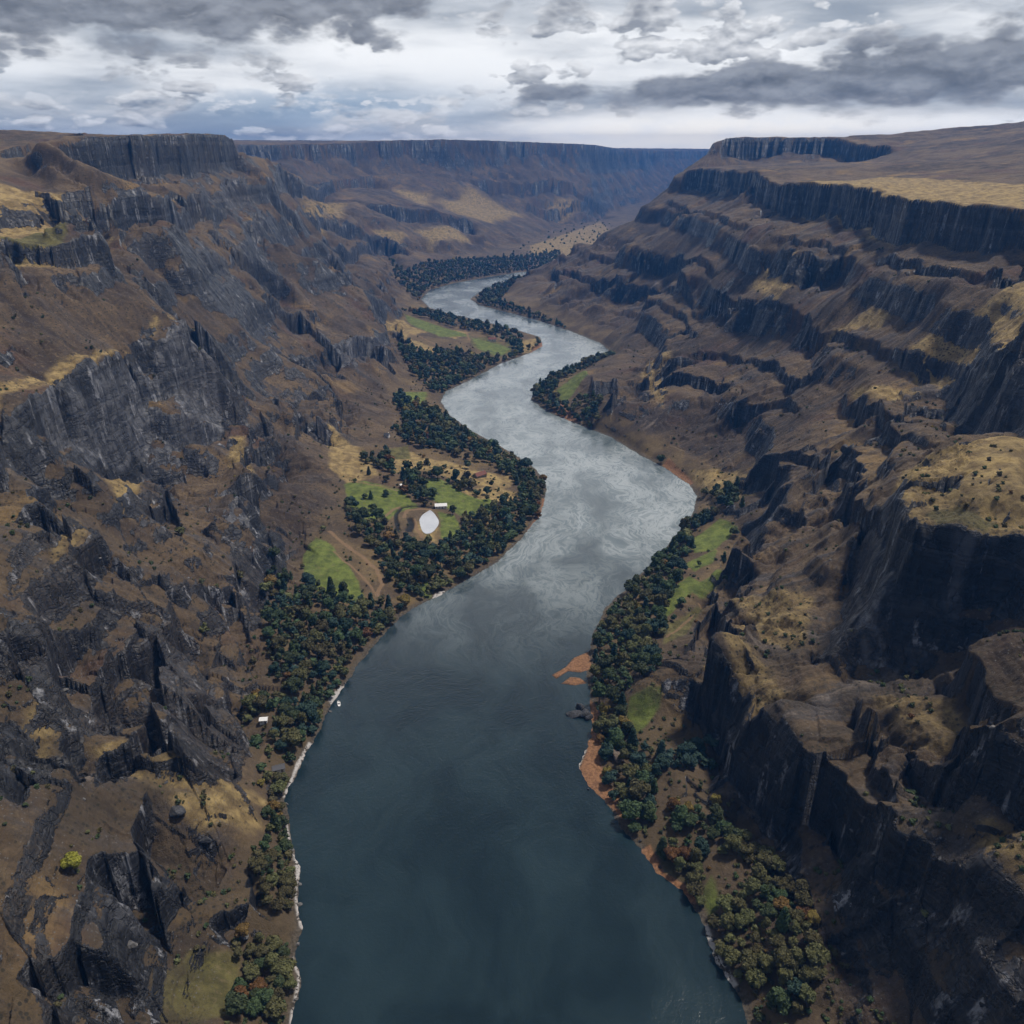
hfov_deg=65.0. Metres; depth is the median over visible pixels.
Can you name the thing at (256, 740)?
tree
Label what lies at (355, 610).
tree
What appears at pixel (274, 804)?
tree
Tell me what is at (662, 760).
tree
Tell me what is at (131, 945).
boulder
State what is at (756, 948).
tree
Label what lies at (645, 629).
tree
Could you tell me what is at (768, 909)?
tree
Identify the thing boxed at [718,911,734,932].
tree
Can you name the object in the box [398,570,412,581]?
tree
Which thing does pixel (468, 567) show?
tree
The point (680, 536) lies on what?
tree
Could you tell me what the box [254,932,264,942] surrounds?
tree
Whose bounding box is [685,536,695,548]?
tree
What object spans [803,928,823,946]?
tree
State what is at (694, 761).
tree
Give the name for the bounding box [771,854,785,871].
tree
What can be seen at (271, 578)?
tree
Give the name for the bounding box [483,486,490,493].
tree
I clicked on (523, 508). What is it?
tree
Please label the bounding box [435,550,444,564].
tree
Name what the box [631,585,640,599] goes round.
tree
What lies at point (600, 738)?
bush
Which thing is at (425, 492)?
tree
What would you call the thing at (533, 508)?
tree
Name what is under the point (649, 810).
tree
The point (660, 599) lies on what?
tree
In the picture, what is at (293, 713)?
tree
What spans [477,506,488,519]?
tree
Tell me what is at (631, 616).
tree
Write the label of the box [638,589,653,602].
tree
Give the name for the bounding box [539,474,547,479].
tree
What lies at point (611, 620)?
tree
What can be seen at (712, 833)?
tree
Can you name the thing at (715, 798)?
bush
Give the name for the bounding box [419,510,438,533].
pond
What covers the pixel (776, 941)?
tree
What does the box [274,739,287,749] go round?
tree
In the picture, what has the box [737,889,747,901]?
tree
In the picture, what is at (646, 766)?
tree
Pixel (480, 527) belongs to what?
tree
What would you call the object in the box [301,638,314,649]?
tree
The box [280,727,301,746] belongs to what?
tree
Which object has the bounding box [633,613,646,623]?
tree
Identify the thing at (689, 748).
tree
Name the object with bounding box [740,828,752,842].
tree
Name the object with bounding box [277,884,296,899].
tree
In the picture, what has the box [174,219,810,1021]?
distant woodland
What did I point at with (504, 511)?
tree
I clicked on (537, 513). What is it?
tree
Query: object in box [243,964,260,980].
tree
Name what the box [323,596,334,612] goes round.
tree
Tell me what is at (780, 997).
tree
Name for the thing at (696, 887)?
tree
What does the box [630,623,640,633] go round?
tree
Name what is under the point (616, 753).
boulder
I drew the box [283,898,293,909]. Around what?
tree
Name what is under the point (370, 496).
pine tree
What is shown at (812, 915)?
tree
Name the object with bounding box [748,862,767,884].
tree
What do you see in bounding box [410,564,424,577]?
tree
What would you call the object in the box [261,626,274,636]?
tree
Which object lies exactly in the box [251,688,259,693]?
tree
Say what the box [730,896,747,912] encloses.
tree
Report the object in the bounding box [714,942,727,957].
tree
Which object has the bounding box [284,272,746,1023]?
river
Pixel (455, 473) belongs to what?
tree
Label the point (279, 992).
tree
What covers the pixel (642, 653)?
tree
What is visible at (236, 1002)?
tree
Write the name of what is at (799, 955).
tree
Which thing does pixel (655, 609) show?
tree
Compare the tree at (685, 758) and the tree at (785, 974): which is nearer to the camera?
the tree at (785, 974)
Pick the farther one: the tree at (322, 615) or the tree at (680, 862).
the tree at (322, 615)
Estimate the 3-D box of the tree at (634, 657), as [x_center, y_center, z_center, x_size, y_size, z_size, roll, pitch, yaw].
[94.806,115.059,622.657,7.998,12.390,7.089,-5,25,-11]
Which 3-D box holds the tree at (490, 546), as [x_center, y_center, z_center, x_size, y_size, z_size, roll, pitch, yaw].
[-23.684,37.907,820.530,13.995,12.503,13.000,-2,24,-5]
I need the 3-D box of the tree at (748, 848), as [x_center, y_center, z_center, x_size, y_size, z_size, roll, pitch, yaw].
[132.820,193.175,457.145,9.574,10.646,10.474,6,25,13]
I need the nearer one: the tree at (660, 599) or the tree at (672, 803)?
the tree at (672, 803)
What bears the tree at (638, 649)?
on the terrain
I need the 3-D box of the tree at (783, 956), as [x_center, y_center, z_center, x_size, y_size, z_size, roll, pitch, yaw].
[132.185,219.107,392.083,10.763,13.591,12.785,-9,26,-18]
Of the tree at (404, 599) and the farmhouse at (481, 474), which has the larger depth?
the farmhouse at (481, 474)
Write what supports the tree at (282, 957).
on the terrain
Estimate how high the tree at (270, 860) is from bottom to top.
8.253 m
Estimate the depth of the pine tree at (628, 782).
512.16 m
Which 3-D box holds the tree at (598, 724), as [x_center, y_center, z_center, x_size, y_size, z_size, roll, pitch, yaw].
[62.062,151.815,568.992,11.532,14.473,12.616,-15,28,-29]
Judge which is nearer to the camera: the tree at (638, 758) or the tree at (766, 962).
the tree at (766, 962)
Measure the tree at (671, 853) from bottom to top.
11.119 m
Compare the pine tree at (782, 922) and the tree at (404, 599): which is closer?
the pine tree at (782, 922)
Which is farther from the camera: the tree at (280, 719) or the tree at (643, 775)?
the tree at (280, 719)
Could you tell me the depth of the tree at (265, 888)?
432.94 m
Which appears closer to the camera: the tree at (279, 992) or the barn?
the tree at (279, 992)
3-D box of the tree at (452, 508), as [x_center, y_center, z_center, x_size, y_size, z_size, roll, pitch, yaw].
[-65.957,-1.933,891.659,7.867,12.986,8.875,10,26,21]
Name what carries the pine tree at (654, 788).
on the terrain
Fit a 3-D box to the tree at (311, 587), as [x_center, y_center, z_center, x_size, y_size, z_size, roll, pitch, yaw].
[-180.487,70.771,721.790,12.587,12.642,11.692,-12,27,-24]
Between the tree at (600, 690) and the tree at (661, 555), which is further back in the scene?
the tree at (661, 555)
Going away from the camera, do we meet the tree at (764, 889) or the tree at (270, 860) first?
the tree at (764, 889)
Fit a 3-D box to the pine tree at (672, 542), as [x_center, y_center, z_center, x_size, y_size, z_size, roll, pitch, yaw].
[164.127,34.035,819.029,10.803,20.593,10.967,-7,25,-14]
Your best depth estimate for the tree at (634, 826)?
485.50 m
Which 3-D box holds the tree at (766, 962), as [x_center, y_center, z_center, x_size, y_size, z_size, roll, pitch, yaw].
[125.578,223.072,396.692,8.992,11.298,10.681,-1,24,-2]
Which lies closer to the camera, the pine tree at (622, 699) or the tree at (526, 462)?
the pine tree at (622, 699)
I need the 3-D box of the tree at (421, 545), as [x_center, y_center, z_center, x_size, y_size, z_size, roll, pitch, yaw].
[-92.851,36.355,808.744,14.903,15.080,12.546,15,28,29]
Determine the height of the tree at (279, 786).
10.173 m
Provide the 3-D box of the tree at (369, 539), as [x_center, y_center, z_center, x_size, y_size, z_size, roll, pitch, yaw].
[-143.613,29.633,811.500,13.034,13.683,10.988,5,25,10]
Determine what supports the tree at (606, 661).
on the terrain
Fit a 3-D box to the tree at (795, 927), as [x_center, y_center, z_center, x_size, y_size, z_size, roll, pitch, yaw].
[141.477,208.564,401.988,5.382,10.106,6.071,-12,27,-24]
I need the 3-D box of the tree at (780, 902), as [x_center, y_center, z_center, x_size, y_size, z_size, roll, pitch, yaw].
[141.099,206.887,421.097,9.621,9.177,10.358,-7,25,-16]
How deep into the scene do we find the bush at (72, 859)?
361.93 m
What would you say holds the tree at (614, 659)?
on the terrain
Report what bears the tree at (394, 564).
on the terrain
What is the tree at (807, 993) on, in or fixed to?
on the terrain
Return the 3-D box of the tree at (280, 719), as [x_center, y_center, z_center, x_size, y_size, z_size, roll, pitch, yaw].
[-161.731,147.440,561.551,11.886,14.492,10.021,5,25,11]
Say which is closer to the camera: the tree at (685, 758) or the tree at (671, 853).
the tree at (671, 853)
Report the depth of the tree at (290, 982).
393.89 m
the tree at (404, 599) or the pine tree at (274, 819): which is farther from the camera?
the tree at (404, 599)
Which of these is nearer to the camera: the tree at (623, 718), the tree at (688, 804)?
the tree at (688, 804)
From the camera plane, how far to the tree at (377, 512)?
857.59 m
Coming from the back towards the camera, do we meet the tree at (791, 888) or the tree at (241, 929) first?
the tree at (791, 888)
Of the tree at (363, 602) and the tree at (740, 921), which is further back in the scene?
the tree at (363, 602)
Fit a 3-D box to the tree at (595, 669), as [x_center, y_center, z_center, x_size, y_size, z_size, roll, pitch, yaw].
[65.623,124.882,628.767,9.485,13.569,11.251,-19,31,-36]
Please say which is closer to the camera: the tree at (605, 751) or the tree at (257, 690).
the tree at (605, 751)
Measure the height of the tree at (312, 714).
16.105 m
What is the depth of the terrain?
723.07 m
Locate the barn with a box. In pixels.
[435,503,446,508]
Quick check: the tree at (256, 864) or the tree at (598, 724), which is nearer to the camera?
the tree at (256, 864)
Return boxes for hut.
[259,717,267,724]
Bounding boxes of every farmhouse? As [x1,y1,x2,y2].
[473,470,486,477]
[488,337,495,341]
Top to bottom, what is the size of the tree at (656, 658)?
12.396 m
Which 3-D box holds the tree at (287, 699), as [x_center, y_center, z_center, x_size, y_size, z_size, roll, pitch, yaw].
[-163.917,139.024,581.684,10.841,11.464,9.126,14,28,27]
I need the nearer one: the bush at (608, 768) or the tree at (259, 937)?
the tree at (259, 937)
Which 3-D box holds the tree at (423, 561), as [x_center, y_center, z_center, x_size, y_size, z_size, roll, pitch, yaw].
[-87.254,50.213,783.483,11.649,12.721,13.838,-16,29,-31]
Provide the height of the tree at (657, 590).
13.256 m
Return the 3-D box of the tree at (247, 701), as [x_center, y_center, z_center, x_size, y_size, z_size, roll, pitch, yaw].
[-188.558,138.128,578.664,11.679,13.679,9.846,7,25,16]
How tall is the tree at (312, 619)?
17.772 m
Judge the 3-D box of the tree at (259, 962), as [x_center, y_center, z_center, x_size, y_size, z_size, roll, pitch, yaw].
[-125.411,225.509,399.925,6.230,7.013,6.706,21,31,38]
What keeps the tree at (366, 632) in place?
on the terrain
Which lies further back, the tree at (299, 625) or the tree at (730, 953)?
the tree at (299, 625)
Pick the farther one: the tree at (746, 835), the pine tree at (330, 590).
the pine tree at (330, 590)
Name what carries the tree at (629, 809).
on the terrain
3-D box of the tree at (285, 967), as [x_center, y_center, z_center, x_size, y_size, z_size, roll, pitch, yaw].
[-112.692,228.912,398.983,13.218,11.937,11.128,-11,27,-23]
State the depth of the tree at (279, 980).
390.09 m
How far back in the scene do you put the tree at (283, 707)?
571.78 m
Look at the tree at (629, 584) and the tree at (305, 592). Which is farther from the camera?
the tree at (629, 584)
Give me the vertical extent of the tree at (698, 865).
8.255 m
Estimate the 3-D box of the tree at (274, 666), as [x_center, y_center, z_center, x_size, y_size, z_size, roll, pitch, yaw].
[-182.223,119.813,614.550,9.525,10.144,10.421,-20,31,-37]
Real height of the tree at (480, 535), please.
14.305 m
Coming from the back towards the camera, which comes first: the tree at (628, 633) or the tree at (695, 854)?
the tree at (628, 633)
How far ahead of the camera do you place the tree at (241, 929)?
404.12 m
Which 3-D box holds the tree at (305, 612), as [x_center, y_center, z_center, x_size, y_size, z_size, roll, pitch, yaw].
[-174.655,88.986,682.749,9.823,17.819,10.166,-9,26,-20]
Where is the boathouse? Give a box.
[272,763,284,772]
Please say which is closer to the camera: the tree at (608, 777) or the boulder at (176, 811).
the boulder at (176, 811)
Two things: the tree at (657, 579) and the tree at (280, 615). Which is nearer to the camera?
the tree at (280, 615)
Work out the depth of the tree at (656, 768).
520.52 m
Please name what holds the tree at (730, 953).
on the terrain
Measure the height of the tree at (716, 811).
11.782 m
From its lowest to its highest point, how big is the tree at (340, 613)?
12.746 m
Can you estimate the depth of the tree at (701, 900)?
438.81 m
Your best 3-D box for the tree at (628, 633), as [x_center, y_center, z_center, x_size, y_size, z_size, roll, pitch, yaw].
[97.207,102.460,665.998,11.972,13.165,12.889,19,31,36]
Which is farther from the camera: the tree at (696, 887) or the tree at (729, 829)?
the tree at (729, 829)
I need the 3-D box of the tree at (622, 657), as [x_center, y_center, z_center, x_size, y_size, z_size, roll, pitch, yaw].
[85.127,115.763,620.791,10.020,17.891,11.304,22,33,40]
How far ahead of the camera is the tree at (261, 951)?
403.96 m
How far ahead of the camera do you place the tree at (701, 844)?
461.83 m
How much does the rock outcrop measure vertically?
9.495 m
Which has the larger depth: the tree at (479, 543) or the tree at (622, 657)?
the tree at (479, 543)
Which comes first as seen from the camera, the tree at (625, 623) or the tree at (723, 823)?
the tree at (723, 823)
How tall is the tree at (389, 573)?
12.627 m
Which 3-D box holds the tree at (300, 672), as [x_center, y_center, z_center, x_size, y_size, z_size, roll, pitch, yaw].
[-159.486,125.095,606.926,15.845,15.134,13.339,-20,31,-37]
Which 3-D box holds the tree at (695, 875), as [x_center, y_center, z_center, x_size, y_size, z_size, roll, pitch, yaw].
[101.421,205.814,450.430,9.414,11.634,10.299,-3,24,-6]
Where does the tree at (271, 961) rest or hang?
on the terrain
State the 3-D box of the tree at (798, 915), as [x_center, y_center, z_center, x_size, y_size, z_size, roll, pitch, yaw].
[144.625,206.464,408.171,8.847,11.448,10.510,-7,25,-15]
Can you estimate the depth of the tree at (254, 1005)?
374.01 m
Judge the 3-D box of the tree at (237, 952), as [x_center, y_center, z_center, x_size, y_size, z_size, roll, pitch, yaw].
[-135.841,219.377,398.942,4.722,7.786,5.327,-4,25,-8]
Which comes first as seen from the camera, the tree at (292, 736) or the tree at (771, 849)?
the tree at (771, 849)
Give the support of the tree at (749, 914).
on the terrain
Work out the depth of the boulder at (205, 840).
440.88 m
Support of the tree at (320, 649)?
on the terrain
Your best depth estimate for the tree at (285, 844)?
470.50 m
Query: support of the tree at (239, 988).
on the terrain
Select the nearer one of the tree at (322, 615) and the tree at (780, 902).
the tree at (780, 902)
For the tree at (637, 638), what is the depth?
650.42 m
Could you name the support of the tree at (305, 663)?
on the terrain
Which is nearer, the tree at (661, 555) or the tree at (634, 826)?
the tree at (634, 826)
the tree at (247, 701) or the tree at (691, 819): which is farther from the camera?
the tree at (247, 701)
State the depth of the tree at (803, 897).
415.81 m
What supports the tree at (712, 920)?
on the terrain
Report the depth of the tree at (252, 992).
382.40 m
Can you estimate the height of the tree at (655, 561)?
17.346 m
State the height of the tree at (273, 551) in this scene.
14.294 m
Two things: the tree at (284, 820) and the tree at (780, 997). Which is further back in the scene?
the tree at (284, 820)
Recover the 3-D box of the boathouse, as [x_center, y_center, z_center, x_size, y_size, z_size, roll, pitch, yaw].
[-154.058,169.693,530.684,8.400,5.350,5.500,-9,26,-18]
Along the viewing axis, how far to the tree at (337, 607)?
699.40 m
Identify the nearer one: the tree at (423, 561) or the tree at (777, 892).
the tree at (777, 892)
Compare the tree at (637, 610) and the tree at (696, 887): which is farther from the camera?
the tree at (637, 610)
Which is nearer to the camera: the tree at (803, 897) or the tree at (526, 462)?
the tree at (803, 897)
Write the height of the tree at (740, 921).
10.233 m
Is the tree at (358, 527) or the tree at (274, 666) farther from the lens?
the tree at (358, 527)
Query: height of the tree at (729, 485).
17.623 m
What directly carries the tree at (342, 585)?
on the terrain
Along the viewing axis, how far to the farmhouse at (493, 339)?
1699.51 m
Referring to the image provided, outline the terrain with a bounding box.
[0,121,1023,1023]
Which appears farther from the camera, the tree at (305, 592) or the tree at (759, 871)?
the tree at (305, 592)
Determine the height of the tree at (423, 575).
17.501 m
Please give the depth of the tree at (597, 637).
660.57 m
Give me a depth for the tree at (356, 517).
836.74 m
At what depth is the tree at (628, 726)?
557.94 m
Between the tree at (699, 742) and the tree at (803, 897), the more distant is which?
the tree at (699, 742)
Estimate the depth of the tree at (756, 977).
391.20 m
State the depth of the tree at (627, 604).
710.60 m
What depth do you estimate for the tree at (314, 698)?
589.27 m
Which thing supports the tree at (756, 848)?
on the terrain
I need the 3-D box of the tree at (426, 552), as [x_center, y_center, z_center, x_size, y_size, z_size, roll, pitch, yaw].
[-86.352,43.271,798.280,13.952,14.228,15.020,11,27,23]
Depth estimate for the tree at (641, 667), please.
592.25 m
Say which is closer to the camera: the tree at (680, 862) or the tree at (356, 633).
the tree at (680, 862)
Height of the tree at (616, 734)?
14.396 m
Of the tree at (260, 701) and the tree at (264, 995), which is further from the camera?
the tree at (260, 701)
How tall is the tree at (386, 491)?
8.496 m
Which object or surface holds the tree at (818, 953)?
on the terrain
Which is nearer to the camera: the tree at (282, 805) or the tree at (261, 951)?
the tree at (261, 951)
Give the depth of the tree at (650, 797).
500.64 m
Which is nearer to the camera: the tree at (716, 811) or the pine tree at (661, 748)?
the tree at (716, 811)
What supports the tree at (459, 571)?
on the terrain
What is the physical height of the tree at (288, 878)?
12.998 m
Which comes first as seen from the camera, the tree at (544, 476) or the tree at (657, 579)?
the tree at (657, 579)
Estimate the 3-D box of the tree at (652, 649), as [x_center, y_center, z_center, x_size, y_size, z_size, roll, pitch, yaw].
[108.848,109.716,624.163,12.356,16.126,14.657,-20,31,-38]
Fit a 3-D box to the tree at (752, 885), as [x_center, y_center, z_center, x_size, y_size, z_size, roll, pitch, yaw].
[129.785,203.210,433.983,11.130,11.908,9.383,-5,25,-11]
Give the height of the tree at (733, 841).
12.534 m
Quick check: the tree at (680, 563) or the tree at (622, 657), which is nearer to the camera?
the tree at (622, 657)
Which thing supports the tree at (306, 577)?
on the terrain
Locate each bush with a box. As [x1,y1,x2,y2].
[60,851,81,868]
[597,733,604,742]
[602,766,611,774]
[710,793,721,804]
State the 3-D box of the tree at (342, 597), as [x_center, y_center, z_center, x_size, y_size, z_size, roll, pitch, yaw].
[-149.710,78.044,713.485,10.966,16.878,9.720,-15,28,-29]
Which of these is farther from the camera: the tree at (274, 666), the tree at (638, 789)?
the tree at (274, 666)
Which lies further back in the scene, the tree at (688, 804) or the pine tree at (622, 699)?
the pine tree at (622, 699)
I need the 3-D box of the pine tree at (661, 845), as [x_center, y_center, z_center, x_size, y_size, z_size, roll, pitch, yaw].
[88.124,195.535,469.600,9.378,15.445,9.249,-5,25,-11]
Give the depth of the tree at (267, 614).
661.78 m
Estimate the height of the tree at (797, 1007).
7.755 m
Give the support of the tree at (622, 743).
on the terrain
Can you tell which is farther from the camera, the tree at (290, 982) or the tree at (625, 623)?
the tree at (625, 623)
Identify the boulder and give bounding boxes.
[127,940,137,949]
[169,805,185,817]
[199,836,211,844]
[613,748,622,762]
[840,444,847,452]
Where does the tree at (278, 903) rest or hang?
on the terrain
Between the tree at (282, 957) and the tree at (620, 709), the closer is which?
the tree at (282, 957)
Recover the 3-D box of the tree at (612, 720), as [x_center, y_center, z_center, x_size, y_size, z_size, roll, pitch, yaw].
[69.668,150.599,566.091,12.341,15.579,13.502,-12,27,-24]
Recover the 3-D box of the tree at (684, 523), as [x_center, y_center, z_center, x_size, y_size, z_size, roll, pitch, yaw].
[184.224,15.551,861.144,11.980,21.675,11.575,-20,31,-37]
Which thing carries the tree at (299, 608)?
on the terrain
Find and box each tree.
[224,990,248,1015]
[232,977,246,989]
[233,946,242,958]
[233,985,248,997]
[234,922,249,937]
[241,694,257,709]
[243,942,256,958]
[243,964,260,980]
[244,996,262,1015]
[247,855,268,873]
[248,987,259,997]
[249,734,263,748]
[249,976,267,990]
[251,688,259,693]
[252,695,266,707]
[253,943,268,957]
[253,958,264,968]
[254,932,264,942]
[255,987,273,1011]
[258,690,269,697]
[258,840,269,851]
[258,882,272,894]
[260,805,271,817]
[261,607,273,625]
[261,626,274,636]
[263,574,276,583]
[263,848,277,863]
[263,952,278,972]
[263,994,287,1019]
[264,855,272,867]
[264,935,282,954]
[265,872,278,886]
[267,546,280,558]
[268,661,280,673]
[268,729,279,740]
[268,800,279,809]
[269,809,281,831]
[270,634,288,650]
[270,779,286,793]
[270,896,285,910]
[271,713,288,726]
[271,772,283,783]
[271,958,296,981]
[272,609,286,624]
[273,974,284,987]
[273,986,284,998]
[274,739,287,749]
[275,801,285,812]
[276,945,290,955]
[277,701,294,713]
[277,871,297,888]
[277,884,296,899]
[277,955,288,960]
[278,814,288,826]
[278,837,293,851]
[279,696,293,703]
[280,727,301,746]
[281,572,289,583]
[282,650,299,664]
[282,772,289,781]
[282,976,297,989]
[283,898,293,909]
[285,708,300,721]
[286,676,304,692]
[288,642,296,651]
[290,667,308,680]
[293,620,304,633]
[296,605,312,617]
[296,711,308,723]
[297,699,317,716]
[298,659,311,668]
[300,729,306,741]
[301,572,315,585]
[301,589,314,598]
[301,608,310,623]
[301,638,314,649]
[306,584,317,592]
[307,613,317,626]
[307,708,321,725]
[309,628,324,643]
[309,642,327,658]
[309,695,322,706]
[313,619,330,632]
[315,660,331,675]
[318,612,327,620]
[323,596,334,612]
[325,576,337,596]
[328,617,338,628]
[333,603,347,612]
[334,608,345,620]
[336,591,348,603]
[338,581,348,593]
[339,617,353,630]
[349,604,362,621]
[350,627,362,640]
[352,512,363,523]
[352,523,365,534]
[354,597,371,609]
[358,507,369,517]
[362,627,372,637]
[363,534,374,544]
[368,490,373,498]
[372,508,383,518]
[374,522,384,533]
[378,613,389,625]
[382,489,388,495]
[382,606,395,621]
[384,569,396,578]
[385,594,393,608]
[386,559,400,569]
[397,594,410,604]
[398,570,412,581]
[402,542,415,552]
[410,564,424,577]
[414,541,427,550]
[415,557,427,565]
[418,570,427,584]
[419,548,431,557]
[420,488,432,498]
[422,564,435,576]
[432,465,443,478]
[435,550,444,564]
[444,556,455,566]
[449,505,456,512]
[450,469,459,479]
[452,566,466,579]
[462,562,473,574]
[473,538,485,548]
[474,532,485,541]
[475,522,485,532]
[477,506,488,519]
[482,543,494,550]
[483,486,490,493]
[499,507,510,517]
[517,504,530,514]
[520,457,532,467]
[529,504,536,517]
[534,510,541,516]
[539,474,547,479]
[589,664,602,676]
[592,632,603,648]
[592,681,606,701]
[592,716,605,732]
[597,654,613,668]
[598,742,613,760]
[601,771,616,784]
[602,667,616,682]
[603,714,620,732]
[604,727,623,746]
[605,615,618,628]
[605,686,620,703]
[612,656,619,667]
[613,704,627,715]
[616,652,630,666]
[616,739,626,750]
[617,691,627,705]
[618,715,630,727]
[618,748,628,760]
[618,799,642,820]
[619,788,631,799]
[620,616,630,627]
[620,721,634,734]
[622,600,634,609]
[622,628,635,639]
[622,763,638,777]
[624,579,638,593]
[624,613,634,622]
[625,640,638,652]
[625,777,631,787]
[626,728,639,745]
[627,777,650,799]
[627,820,641,832]
[628,751,647,768]
[629,653,638,662]
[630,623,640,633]
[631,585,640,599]
[631,634,642,646]
[631,661,648,675]
[632,574,640,584]
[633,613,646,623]
[634,607,643,617]
[635,647,644,660]
[635,769,650,783]
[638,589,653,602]
[638,650,650,664]
[639,800,657,820]
[640,623,651,637]
[640,638,651,646]
[641,655,652,665]
[641,763,653,771]
[642,793,656,804]
[643,644,661,654]
[650,556,660,570]
[650,653,662,666]
[651,586,662,594]
[651,604,666,615]
[651,762,661,775]
[651,778,658,793]
[652,574,663,585]
[653,550,667,559]
[653,593,669,606]
[654,753,670,768]
[655,618,668,629]
[655,740,666,757]
[655,836,666,857]
[656,611,668,622]
[659,579,675,590]
[660,589,674,598]
[664,844,679,862]
[666,797,679,810]
[668,536,676,552]
[670,804,688,825]
[672,568,683,584]
[673,856,686,871]
[675,531,687,544]
[675,558,688,569]
[677,741,696,755]
[678,517,689,530]
[678,846,690,860]
[680,753,689,767]
[683,800,694,811]
[683,812,698,826]
[684,869,701,884]
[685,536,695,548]
[686,880,704,896]
[688,754,698,767]
[690,736,706,750]
[690,847,702,861]
[690,861,703,872]
[694,836,710,855]
[694,894,706,905]
[706,803,724,822]
[706,826,719,839]
[706,913,719,928]
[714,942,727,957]
[715,893,733,912]
[716,495,726,505]
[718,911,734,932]
[720,819,731,828]
[721,480,733,491]
[722,944,739,966]
[723,825,742,836]
[723,834,742,851]
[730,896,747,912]
[734,913,748,929]
[737,843,754,857]
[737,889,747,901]
[739,948,759,971]
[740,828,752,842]
[740,908,755,922]
[743,876,761,895]
[745,965,767,988]
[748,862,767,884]
[749,841,759,855]
[749,943,764,954]
[750,930,759,944]
[755,851,773,869]
[756,950,774,973]
[758,901,777,917]
[759,845,775,854]
[760,883,769,897]
[760,917,771,929]
[765,986,792,1015]
[766,928,779,937]
[768,933,787,947]
[770,876,789,889]
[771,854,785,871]
[771,888,787,897]
[773,896,790,910]
[773,906,790,933]
[773,945,797,968]
[776,966,793,985]
[786,977,804,998]
[787,880,797,893]
[788,907,805,926]
[788,919,801,933]
[790,1000,805,1015]
[791,946,805,965]
[794,889,813,906]
[795,878,808,891]
[796,905,810,919]
[798,964,815,981]
[799,982,815,1003]
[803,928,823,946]
[804,940,830,966]
[806,909,820,923]
[810,962,827,980]
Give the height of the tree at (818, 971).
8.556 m
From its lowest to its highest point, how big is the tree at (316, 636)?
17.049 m
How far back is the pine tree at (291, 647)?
630.52 m
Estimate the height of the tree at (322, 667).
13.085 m
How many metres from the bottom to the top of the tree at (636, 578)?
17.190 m
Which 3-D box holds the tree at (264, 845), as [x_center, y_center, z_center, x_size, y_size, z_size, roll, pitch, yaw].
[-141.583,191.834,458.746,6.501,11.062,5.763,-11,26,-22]
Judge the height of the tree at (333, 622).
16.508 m
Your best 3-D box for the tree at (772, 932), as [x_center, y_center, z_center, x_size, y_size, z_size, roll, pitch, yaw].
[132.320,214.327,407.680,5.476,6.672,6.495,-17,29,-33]
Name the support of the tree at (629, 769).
on the terrain
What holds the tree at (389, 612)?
on the terrain
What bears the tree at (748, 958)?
on the terrain
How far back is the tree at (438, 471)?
970.01 m
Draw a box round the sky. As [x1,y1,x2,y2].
[0,0,1023,148]
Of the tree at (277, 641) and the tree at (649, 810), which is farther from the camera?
the tree at (277, 641)
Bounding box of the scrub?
[0,218,1023,1023]
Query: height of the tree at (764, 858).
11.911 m
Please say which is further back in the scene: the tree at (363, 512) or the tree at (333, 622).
the tree at (363, 512)
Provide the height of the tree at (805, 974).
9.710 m
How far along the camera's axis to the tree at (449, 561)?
789.18 m
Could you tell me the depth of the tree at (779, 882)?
431.81 m
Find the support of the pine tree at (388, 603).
on the terrain
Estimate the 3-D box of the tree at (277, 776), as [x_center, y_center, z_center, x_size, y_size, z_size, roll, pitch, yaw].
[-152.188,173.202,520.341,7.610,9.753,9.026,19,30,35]
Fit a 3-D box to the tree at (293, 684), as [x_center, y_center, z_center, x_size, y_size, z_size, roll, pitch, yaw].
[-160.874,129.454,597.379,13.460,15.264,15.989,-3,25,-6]
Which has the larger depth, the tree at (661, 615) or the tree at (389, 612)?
the tree at (389, 612)
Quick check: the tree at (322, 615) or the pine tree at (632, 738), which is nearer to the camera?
the pine tree at (632, 738)
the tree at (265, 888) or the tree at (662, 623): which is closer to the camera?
the tree at (265, 888)
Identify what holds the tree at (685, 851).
on the terrain
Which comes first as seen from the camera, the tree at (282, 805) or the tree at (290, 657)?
the tree at (282, 805)
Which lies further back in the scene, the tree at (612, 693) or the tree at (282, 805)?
the tree at (612, 693)
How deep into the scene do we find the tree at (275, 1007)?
377.14 m
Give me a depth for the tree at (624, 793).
506.13 m
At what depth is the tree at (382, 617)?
692.70 m
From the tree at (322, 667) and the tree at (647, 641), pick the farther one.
the tree at (647, 641)
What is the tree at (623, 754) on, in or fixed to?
on the terrain
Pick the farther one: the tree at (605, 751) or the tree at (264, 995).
the tree at (605, 751)
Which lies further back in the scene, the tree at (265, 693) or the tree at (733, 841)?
the tree at (265, 693)
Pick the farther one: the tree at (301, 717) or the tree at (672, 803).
the tree at (301, 717)
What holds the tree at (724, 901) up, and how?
on the terrain
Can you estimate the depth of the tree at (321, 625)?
669.96 m
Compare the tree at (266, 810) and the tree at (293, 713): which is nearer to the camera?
the tree at (266, 810)
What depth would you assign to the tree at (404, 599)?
723.65 m
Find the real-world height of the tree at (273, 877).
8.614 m
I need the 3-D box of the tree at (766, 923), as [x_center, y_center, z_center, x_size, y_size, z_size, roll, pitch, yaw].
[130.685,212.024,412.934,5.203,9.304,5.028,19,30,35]
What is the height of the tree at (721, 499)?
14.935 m
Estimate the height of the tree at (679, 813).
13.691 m
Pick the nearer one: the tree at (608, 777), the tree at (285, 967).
the tree at (285, 967)
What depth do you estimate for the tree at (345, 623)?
677.08 m
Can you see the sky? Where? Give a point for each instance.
(665, 74)
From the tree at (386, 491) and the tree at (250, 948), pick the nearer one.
the tree at (250, 948)

